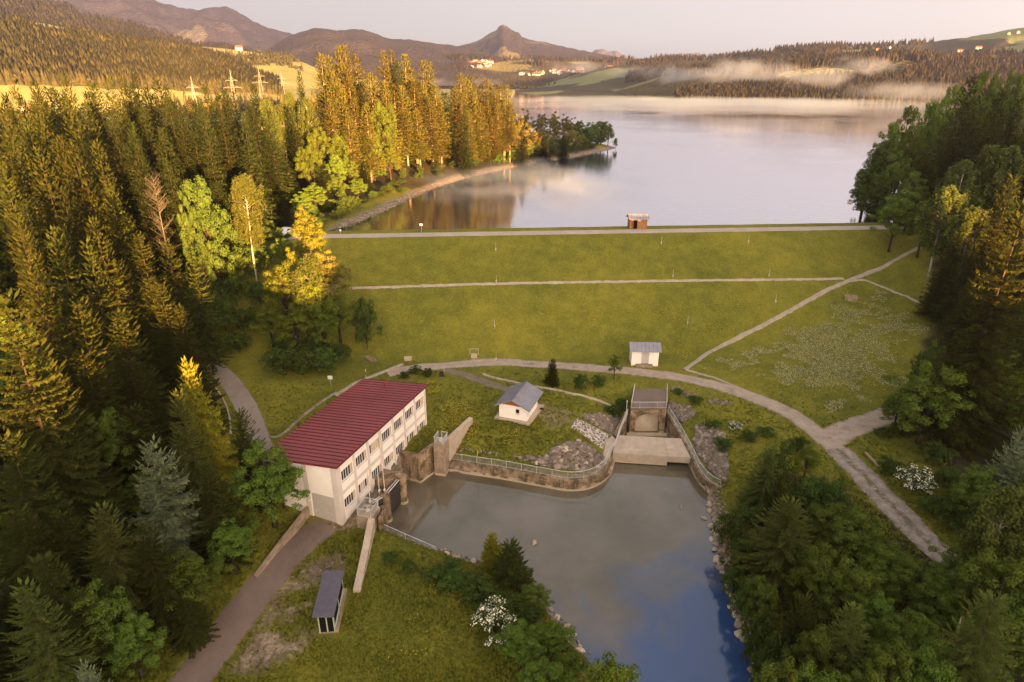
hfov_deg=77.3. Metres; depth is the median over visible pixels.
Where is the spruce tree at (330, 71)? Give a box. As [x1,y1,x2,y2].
[318,54,341,112]
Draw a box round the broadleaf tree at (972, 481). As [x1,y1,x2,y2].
[949,461,1016,522]
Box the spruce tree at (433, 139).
[422,98,447,167]
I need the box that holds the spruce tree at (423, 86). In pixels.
[417,80,438,161]
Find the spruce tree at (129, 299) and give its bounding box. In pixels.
[111,259,157,367]
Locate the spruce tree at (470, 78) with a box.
[464,75,481,118]
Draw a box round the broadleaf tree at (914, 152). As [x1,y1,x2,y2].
[895,129,928,189]
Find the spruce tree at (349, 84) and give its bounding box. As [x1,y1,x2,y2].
[340,68,365,132]
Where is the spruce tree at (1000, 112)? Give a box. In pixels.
[972,90,1011,161]
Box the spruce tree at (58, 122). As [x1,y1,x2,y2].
[49,111,75,178]
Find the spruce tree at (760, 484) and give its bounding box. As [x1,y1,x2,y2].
[735,443,781,510]
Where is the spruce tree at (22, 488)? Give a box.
[0,429,98,589]
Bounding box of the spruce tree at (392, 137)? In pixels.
[380,80,408,170]
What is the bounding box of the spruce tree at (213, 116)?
[208,100,231,173]
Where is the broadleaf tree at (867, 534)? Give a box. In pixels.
[822,504,900,572]
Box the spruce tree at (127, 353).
[98,307,179,441]
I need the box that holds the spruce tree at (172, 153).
[155,126,207,254]
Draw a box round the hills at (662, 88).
[588,58,935,102]
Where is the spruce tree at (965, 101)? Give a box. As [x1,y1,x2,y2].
[931,73,979,157]
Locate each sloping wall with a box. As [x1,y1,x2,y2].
[353,518,375,592]
[447,417,472,460]
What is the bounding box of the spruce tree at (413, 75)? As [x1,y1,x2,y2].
[405,68,423,141]
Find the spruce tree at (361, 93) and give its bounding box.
[356,80,380,172]
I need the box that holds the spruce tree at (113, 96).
[101,73,124,160]
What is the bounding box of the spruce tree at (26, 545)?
[0,504,95,608]
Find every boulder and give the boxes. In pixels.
[553,464,560,470]
[713,555,719,562]
[731,609,738,618]
[734,621,742,628]
[734,629,742,638]
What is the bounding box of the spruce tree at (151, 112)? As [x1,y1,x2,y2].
[140,86,167,170]
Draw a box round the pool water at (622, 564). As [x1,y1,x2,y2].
[388,427,753,681]
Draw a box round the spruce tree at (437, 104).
[427,84,453,156]
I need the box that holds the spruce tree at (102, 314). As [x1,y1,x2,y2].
[77,237,137,398]
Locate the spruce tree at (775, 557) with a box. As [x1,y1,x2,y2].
[729,494,816,606]
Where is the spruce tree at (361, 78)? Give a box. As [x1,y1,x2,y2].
[349,53,375,115]
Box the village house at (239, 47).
[235,45,242,50]
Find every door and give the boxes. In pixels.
[312,493,336,522]
[641,352,648,363]
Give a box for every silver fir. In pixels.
[71,659,112,681]
[127,434,215,561]
[965,425,1023,517]
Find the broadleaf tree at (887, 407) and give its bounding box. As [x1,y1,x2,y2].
[879,393,920,428]
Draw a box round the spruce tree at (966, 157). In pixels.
[959,154,973,217]
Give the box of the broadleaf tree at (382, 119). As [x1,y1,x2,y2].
[366,101,397,174]
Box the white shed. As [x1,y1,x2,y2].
[627,342,661,365]
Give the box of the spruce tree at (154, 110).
[148,94,165,129]
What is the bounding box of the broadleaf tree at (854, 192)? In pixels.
[847,163,877,216]
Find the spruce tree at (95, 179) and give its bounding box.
[82,159,136,254]
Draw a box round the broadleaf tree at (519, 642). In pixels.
[492,617,547,670]
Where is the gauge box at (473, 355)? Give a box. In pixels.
[471,349,478,357]
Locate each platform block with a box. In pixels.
[356,504,380,528]
[433,438,448,475]
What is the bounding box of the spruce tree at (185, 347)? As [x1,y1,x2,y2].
[168,302,230,430]
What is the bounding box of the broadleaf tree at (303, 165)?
[293,145,320,191]
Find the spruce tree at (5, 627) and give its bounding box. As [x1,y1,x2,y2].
[0,577,54,670]
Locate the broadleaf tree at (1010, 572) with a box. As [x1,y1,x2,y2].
[951,546,1023,620]
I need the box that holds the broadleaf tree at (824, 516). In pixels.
[801,501,858,556]
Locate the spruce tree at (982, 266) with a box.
[938,173,1023,323]
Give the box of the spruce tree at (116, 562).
[80,500,165,638]
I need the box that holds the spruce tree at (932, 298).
[912,258,954,322]
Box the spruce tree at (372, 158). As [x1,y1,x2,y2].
[357,101,388,181]
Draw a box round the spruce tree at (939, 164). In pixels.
[916,123,951,198]
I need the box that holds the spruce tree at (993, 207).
[955,195,1003,273]
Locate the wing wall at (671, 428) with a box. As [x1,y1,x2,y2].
[664,412,719,489]
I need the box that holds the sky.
[156,0,1023,58]
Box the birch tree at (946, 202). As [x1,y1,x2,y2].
[913,184,970,280]
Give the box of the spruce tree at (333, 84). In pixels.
[323,70,346,166]
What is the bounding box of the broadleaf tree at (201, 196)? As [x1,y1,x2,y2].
[179,175,238,292]
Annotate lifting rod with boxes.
[367,471,370,504]
[381,457,385,491]
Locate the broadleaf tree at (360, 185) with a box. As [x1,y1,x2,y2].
[347,178,367,197]
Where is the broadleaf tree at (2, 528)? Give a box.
[0,508,20,557]
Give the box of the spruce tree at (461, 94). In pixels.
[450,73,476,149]
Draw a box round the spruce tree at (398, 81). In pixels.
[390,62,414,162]
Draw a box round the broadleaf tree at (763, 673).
[748,656,800,681]
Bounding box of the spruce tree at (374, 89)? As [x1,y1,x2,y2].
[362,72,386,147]
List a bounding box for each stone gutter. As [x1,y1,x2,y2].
[268,391,336,437]
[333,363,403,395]
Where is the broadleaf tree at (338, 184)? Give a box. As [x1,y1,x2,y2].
[326,174,348,200]
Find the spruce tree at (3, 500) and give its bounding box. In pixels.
[0,456,18,531]
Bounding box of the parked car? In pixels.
[282,227,293,235]
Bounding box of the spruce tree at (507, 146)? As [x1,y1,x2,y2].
[498,119,514,160]
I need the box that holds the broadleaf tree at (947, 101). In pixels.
[924,93,955,153]
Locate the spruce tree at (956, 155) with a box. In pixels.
[932,119,972,198]
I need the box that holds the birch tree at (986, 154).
[958,143,1006,240]
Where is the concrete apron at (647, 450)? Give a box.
[612,435,690,465]
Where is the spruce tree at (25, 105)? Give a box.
[14,93,41,144]
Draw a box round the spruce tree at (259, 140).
[248,103,277,189]
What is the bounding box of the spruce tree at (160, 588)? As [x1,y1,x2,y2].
[126,521,199,643]
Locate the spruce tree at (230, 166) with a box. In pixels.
[215,107,246,211]
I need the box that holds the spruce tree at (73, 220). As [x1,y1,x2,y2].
[53,185,123,333]
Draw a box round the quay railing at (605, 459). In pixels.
[451,409,627,477]
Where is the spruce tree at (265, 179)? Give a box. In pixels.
[257,158,276,203]
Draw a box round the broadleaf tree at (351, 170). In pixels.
[341,157,358,190]
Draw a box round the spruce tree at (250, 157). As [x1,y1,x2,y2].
[237,117,279,225]
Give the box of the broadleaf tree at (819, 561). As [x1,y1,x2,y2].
[781,540,842,608]
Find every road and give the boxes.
[168,518,337,681]
[200,362,272,452]
[262,224,920,247]
[386,358,845,449]
[442,368,508,391]
[819,404,903,445]
[825,448,979,584]
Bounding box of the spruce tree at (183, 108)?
[176,104,197,153]
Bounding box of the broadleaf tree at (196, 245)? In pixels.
[177,190,216,305]
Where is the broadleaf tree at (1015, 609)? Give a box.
[973,594,1023,681]
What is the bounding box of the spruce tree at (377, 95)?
[371,76,393,153]
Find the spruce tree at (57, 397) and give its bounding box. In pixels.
[39,366,130,514]
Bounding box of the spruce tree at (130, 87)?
[122,82,154,154]
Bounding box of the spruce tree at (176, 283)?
[157,240,203,342]
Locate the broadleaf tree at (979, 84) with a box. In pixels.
[955,78,985,144]
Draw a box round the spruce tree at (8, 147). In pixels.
[0,128,27,187]
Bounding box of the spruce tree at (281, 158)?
[272,143,296,190]
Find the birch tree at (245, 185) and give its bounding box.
[228,171,267,280]
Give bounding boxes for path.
[344,277,844,289]
[683,247,917,368]
[685,369,802,418]
[851,279,919,302]
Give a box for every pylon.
[185,76,198,99]
[224,73,241,112]
[252,69,267,96]
[277,75,287,93]
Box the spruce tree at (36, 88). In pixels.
[28,79,62,175]
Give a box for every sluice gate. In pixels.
[371,496,382,509]
[386,479,400,513]
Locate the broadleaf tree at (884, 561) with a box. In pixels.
[855,541,927,604]
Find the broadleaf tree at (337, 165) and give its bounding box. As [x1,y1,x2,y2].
[323,154,347,179]
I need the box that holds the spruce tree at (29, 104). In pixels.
[26,99,39,138]
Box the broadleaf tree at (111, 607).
[68,577,140,662]
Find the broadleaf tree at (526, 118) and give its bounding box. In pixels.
[515,108,535,131]
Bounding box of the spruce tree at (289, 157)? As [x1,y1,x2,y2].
[281,140,299,166]
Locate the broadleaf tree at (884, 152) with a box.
[858,136,901,193]
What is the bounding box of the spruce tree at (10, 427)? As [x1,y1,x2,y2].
[1,380,26,461]
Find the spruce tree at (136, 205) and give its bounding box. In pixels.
[122,125,171,249]
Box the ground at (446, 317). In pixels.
[0,89,1023,681]
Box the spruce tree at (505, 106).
[499,99,515,159]
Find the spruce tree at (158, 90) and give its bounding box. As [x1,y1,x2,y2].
[149,78,173,163]
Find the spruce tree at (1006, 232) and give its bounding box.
[990,205,1014,281]
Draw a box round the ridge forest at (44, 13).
[0,0,251,51]
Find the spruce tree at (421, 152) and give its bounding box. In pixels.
[408,107,433,164]
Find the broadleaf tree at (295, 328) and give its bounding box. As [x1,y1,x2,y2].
[274,310,315,351]
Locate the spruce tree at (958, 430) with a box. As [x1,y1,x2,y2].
[901,199,1023,464]
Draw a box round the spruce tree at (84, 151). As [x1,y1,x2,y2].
[78,139,120,225]
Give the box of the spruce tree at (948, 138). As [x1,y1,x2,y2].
[931,110,965,197]
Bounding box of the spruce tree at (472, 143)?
[458,112,479,159]
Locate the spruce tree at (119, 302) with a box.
[82,215,160,391]
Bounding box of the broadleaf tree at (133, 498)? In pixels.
[113,472,183,525]
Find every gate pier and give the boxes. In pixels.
[381,491,392,522]
[392,472,407,504]
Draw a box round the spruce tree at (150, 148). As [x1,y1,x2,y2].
[137,104,169,217]
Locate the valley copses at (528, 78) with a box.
[427,68,583,88]
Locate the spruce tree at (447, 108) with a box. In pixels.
[438,91,459,157]
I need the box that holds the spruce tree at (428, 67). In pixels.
[421,61,447,119]
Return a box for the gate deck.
[371,491,382,503]
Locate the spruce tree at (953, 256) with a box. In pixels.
[922,235,963,302]
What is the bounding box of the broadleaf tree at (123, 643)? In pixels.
[100,611,168,679]
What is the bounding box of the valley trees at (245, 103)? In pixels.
[0,89,380,135]
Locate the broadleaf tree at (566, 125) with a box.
[559,114,572,134]
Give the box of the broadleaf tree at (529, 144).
[523,138,537,157]
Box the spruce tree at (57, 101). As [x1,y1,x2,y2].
[51,90,71,132]
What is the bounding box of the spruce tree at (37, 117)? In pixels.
[30,112,85,251]
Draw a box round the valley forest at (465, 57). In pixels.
[423,52,679,71]
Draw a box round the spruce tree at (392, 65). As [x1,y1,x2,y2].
[381,49,405,153]
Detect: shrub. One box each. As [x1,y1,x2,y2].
[184,279,224,307]
[202,247,238,281]
[203,295,240,330]
[215,268,248,304]
[222,223,258,253]
[224,245,263,277]
[226,329,253,353]
[229,306,261,330]
[239,280,273,304]
[240,241,276,269]
[249,224,268,242]
[257,347,302,373]
[263,227,290,246]
[264,219,274,232]
[268,330,302,351]
[280,347,328,375]
[297,330,332,354]
[306,204,319,215]
[307,347,344,372]
[312,217,323,229]
[318,212,324,223]
[329,209,342,219]
[329,343,351,361]
[331,189,357,211]
[337,205,350,216]
[351,196,360,206]
[368,190,380,198]
[377,191,387,196]
[379,184,394,193]
[380,549,403,568]
[386,180,398,185]
[397,187,406,191]
[397,371,409,377]
[398,557,420,575]
[399,169,406,177]
[406,364,421,372]
[410,172,423,179]
[415,165,423,173]
[419,563,450,589]
[421,368,435,377]
[433,172,444,176]
[438,561,478,593]
[443,556,464,569]
[448,161,458,167]
[454,571,498,605]
[468,595,516,647]
[471,582,515,616]
[492,154,508,163]
[495,592,527,626]
[505,148,519,161]
[515,600,546,625]
[520,146,533,157]
[531,630,552,657]
[534,142,543,153]
[545,137,559,151]
[558,136,575,147]
[573,134,588,146]
[573,373,589,389]
[585,132,598,143]
[591,374,607,387]
[594,134,606,143]
[603,404,624,416]
[615,398,628,407]
[671,388,682,394]
[689,396,703,404]
[700,419,722,431]
[709,510,749,550]
[712,436,733,452]
[718,534,752,564]
[719,558,746,599]
[727,503,766,528]
[727,573,772,626]
[728,421,742,429]
[733,429,758,442]
[734,542,762,571]
[738,612,780,681]
[749,630,792,680]
[757,426,777,436]
[764,439,797,483]
[770,654,791,681]
[785,479,818,523]
[787,435,811,454]
[794,474,831,512]
[814,479,850,515]
[865,206,890,218]
[873,427,895,438]
[875,192,904,220]
[876,455,905,474]
[881,422,910,438]
[894,463,938,494]
[906,338,945,384]
[911,371,934,419]
[915,494,953,518]
[921,439,960,464]
[922,466,960,488]
[936,498,975,530]
[941,477,975,499]
[947,509,1003,538]
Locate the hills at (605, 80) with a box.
[515,28,1023,95]
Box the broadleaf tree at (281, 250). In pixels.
[266,238,293,266]
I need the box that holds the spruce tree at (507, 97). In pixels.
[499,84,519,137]
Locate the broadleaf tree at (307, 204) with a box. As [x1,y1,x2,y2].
[289,191,314,212]
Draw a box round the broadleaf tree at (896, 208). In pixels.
[868,188,920,251]
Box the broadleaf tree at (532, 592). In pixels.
[517,581,554,613]
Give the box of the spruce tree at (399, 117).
[384,84,415,160]
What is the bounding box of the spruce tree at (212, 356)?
[180,256,232,374]
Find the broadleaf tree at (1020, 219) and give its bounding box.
[999,199,1023,240]
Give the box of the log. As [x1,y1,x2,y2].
[864,452,881,469]
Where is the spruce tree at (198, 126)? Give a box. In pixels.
[191,105,211,156]
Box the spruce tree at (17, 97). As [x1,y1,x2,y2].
[8,85,50,181]
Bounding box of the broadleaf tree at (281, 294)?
[260,259,297,332]
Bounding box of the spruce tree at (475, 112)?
[466,91,484,155]
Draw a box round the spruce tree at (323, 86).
[314,67,338,173]
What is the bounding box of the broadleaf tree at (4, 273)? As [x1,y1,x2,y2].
[0,250,8,286]
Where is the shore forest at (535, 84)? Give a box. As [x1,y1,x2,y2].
[488,80,963,88]
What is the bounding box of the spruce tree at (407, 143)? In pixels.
[395,85,424,165]
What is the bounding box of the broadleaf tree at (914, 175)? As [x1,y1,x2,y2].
[893,171,931,230]
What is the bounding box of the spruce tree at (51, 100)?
[42,86,79,158]
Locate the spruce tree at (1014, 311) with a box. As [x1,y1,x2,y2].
[993,292,1023,354]
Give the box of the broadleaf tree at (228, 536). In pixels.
[206,517,252,574]
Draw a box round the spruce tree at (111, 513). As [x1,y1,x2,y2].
[85,498,158,572]
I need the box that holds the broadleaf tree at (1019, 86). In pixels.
[987,72,1023,145]
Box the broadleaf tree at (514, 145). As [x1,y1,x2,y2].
[511,130,521,154]
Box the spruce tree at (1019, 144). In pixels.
[984,131,1023,222]
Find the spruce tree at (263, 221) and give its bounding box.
[253,203,270,241]
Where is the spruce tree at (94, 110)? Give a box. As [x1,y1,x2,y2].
[87,92,108,133]
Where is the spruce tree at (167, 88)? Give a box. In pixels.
[162,83,177,159]
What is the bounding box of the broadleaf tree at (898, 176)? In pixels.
[876,150,914,221]
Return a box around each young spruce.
[430,142,442,169]
[473,128,483,162]
[482,139,491,163]
[486,537,535,593]
[543,359,559,387]
[758,468,793,528]
[770,590,817,681]
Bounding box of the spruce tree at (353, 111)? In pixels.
[344,97,370,161]
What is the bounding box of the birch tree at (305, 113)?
[294,96,323,181]
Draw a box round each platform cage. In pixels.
[356,497,378,517]
[434,431,447,443]
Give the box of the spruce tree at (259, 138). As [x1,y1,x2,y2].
[248,107,271,175]
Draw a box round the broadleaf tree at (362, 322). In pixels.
[351,296,382,348]
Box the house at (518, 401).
[494,381,542,420]
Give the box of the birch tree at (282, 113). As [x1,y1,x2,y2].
[274,102,298,169]
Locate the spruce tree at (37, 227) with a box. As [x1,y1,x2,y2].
[16,198,74,351]
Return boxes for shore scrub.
[489,83,552,89]
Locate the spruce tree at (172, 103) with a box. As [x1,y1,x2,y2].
[170,98,201,172]
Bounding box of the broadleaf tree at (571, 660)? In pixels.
[551,643,589,681]
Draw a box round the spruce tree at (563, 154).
[558,137,569,158]
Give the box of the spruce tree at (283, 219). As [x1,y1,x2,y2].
[269,194,294,226]
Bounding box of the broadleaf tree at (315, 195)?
[300,182,331,211]
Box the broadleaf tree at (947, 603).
[901,571,976,635]
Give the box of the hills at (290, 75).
[35,22,445,98]
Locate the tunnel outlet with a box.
[627,389,667,436]
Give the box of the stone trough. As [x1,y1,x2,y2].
[844,294,857,301]
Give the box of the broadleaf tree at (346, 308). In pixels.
[328,287,359,343]
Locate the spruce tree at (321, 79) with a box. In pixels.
[310,51,342,159]
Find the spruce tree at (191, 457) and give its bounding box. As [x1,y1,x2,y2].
[165,387,236,552]
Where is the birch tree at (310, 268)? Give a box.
[285,252,332,343]
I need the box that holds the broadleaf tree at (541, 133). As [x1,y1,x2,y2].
[535,129,553,144]
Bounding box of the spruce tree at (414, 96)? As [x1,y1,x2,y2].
[403,80,436,163]
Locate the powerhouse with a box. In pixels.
[261,379,427,525]
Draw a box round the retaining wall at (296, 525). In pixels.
[253,506,309,577]
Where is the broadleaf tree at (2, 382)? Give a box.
[0,316,45,394]
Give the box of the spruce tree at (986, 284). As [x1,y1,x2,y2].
[947,267,999,350]
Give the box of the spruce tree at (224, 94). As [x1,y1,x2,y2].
[220,88,237,146]
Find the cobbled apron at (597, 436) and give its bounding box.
[571,418,608,448]
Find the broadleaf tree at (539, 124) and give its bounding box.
[534,114,549,134]
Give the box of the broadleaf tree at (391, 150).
[378,146,404,181]
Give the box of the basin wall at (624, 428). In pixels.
[614,412,628,438]
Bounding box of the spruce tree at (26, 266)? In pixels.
[8,212,80,373]
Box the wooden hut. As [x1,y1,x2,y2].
[626,214,649,228]
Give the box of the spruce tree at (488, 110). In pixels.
[482,99,496,159]
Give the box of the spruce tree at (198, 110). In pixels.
[193,100,226,178]
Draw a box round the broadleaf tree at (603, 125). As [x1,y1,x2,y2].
[592,121,613,143]
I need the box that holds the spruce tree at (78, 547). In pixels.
[40,510,104,597]
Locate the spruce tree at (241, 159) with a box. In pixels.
[236,142,250,173]
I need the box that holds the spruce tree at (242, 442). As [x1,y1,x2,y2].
[226,406,270,513]
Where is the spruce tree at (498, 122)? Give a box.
[491,103,508,151]
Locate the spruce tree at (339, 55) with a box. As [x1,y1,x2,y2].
[326,44,357,118]
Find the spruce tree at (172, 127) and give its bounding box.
[162,96,191,206]
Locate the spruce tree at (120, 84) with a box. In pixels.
[116,73,143,134]
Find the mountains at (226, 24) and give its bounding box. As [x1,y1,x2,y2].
[51,0,292,52]
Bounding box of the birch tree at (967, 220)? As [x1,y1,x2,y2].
[942,205,994,270]
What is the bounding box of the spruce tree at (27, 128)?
[18,114,71,243]
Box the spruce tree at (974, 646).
[910,588,1023,681]
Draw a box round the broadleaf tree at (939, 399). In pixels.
[881,359,984,444]
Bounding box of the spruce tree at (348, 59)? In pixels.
[339,44,369,127]
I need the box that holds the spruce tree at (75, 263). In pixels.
[55,223,114,372]
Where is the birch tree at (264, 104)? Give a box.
[257,99,283,150]
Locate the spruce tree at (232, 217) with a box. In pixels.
[227,198,251,227]
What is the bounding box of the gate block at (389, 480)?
[375,469,396,492]
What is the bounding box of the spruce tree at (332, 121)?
[320,98,355,175]
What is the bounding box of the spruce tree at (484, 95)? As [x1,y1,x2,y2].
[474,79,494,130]
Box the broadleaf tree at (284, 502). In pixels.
[271,475,297,507]
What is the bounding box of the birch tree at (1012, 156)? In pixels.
[968,144,1023,221]
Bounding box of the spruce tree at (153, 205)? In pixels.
[136,152,180,269]
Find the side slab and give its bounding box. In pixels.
[603,436,615,458]
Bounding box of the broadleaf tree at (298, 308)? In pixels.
[284,275,319,350]
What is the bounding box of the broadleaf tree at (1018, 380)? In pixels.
[956,348,1023,395]
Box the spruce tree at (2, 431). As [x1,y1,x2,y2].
[0,410,16,463]
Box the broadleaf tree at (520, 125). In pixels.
[513,113,530,150]
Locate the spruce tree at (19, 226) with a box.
[4,216,82,410]
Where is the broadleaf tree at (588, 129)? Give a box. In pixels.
[579,122,601,136]
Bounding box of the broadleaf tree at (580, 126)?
[575,120,583,132]
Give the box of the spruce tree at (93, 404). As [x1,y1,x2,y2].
[68,348,136,488]
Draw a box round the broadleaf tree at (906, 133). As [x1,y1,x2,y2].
[889,105,922,187]
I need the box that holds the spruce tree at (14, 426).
[6,384,74,531]
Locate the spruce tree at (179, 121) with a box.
[174,116,197,203]
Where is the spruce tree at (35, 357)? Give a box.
[16,339,103,481]
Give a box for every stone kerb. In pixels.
[207,379,231,434]
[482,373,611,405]
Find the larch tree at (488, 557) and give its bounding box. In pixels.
[477,532,502,572]
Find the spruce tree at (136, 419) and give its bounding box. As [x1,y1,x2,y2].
[116,402,185,496]
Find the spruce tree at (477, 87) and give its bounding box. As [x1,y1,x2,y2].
[472,82,484,127]
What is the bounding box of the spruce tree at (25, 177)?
[11,153,53,237]
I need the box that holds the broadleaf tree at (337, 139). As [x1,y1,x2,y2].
[326,133,351,174]
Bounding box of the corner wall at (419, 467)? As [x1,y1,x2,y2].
[398,442,434,482]
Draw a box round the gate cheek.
[378,505,388,530]
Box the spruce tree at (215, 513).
[190,460,257,574]
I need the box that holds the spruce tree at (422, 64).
[416,59,438,114]
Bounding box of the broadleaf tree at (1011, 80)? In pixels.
[987,69,1021,132]
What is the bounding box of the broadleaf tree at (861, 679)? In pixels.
[840,668,884,681]
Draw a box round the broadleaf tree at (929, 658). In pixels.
[897,637,966,681]
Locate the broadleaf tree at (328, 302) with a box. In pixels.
[304,276,339,344]
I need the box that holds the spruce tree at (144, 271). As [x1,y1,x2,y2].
[129,231,184,353]
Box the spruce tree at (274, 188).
[265,173,292,215]
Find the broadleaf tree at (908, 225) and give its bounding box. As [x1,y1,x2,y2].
[903,200,937,257]
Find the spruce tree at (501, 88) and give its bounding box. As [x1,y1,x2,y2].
[493,83,516,152]
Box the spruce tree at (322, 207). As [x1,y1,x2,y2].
[314,186,334,211]
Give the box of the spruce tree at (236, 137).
[231,127,255,199]
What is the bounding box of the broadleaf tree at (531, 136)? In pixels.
[522,125,541,145]
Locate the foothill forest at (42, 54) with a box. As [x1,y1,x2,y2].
[0,13,285,95]
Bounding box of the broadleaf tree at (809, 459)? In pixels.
[788,444,821,479]
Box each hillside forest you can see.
[625,37,1023,82]
[674,46,1023,103]
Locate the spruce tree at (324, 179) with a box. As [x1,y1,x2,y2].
[314,164,336,202]
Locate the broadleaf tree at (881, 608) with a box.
[841,589,908,655]
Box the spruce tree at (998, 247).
[985,242,1013,310]
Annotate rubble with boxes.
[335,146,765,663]
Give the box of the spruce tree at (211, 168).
[197,103,232,224]
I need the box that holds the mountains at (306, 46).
[266,28,542,85]
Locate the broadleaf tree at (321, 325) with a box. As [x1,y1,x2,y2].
[301,305,339,346]
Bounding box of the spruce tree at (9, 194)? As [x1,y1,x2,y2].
[0,157,56,329]
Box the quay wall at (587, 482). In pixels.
[448,454,614,490]
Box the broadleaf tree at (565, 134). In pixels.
[560,130,574,143]
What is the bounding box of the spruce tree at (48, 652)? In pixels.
[0,577,114,681]
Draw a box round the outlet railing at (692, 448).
[668,406,720,485]
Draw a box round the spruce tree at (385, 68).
[376,49,394,139]
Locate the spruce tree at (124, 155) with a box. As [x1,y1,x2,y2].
[114,127,144,217]
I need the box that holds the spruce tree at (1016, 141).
[1008,136,1023,150]
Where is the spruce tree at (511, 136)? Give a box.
[502,106,518,162]
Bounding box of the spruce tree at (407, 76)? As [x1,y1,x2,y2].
[396,53,423,115]
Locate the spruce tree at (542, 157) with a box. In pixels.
[535,133,553,163]
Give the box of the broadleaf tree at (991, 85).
[966,70,1001,142]
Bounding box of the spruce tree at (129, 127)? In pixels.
[121,114,142,185]
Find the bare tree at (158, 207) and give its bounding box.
[142,171,180,298]
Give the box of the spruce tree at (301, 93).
[296,70,307,147]
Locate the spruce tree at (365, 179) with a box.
[355,161,373,189]
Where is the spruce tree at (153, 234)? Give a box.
[132,143,184,284]
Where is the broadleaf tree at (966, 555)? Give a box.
[927,538,1006,593]
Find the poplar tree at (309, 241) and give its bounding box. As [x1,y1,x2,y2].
[289,206,325,284]
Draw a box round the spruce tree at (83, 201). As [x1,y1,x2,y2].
[63,139,121,310]
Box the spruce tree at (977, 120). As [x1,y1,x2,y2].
[952,88,994,164]
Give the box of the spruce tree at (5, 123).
[0,100,43,210]
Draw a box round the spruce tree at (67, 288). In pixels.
[40,224,121,406]
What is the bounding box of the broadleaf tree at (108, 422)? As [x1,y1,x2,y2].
[82,407,144,488]
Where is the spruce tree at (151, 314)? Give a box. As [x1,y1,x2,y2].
[135,275,179,396]
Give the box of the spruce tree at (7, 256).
[0,170,49,326]
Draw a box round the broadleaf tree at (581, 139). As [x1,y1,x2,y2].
[573,134,587,144]
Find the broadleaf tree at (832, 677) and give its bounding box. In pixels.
[787,660,842,681]
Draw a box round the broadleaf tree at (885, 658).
[852,637,916,681]
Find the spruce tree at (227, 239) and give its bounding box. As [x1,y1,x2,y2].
[211,180,244,257]
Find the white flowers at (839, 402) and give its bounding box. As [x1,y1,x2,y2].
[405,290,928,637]
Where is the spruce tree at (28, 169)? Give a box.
[13,143,49,231]
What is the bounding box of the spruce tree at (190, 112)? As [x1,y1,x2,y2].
[186,97,206,134]
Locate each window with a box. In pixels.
[341,462,354,482]
[344,490,356,509]
[356,449,367,468]
[359,475,370,494]
[369,437,380,455]
[372,463,381,481]
[382,426,392,443]
[384,451,394,468]
[394,416,403,432]
[396,440,404,456]
[405,406,414,421]
[407,429,414,442]
[416,396,424,411]
[417,419,424,431]
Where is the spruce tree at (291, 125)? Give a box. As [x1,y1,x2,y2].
[285,104,313,187]
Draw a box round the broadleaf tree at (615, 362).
[608,354,622,378]
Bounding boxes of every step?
[328,522,337,527]
[635,364,652,367]
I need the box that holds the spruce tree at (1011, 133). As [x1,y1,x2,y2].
[999,98,1023,147]
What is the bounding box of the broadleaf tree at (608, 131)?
[602,127,614,145]
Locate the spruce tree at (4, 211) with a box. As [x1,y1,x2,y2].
[0,172,18,251]
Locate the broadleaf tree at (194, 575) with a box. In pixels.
[160,546,233,618]
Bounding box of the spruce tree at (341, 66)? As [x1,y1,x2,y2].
[336,62,361,127]
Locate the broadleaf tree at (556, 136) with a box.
[545,126,565,144]
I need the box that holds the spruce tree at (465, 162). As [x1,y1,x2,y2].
[458,105,475,177]
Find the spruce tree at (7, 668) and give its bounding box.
[0,629,38,681]
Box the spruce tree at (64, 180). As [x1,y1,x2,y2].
[52,133,96,278]
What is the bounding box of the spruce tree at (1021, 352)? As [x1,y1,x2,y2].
[1002,326,1023,382]
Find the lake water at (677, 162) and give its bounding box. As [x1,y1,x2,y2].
[329,93,1023,230]
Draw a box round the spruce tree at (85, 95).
[82,91,102,151]
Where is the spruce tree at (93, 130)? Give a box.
[74,100,124,208]
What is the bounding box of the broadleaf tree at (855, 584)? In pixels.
[815,554,882,629]
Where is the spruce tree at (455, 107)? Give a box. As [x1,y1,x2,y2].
[448,87,464,154]
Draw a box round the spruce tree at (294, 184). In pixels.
[283,164,304,206]
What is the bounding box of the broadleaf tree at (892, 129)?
[867,122,901,164]
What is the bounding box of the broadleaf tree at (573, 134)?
[566,126,580,143]
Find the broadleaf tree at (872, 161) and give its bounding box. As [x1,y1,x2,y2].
[854,153,883,213]
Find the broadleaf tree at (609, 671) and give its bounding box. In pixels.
[571,650,641,681]
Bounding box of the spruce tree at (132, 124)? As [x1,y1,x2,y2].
[128,120,167,210]
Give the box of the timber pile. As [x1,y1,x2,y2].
[364,355,377,362]
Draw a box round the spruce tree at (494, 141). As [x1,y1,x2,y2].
[486,116,504,161]
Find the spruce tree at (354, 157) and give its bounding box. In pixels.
[341,111,371,184]
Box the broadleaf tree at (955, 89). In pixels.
[935,84,965,145]
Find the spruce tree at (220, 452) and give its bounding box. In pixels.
[176,356,252,513]
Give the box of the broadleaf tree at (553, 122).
[546,111,563,133]
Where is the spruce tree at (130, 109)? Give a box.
[126,101,153,167]
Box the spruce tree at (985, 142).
[962,114,1000,186]
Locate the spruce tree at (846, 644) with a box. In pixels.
[797,600,873,681]
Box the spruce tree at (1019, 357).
[994,306,1023,386]
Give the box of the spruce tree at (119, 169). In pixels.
[104,109,145,247]
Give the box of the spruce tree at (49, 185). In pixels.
[28,145,106,311]
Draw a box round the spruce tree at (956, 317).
[935,276,980,354]
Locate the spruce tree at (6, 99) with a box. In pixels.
[0,92,26,153]
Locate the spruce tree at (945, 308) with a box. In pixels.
[926,240,983,326]
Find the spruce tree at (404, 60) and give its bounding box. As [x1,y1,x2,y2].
[398,55,421,155]
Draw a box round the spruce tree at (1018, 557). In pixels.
[998,546,1023,592]

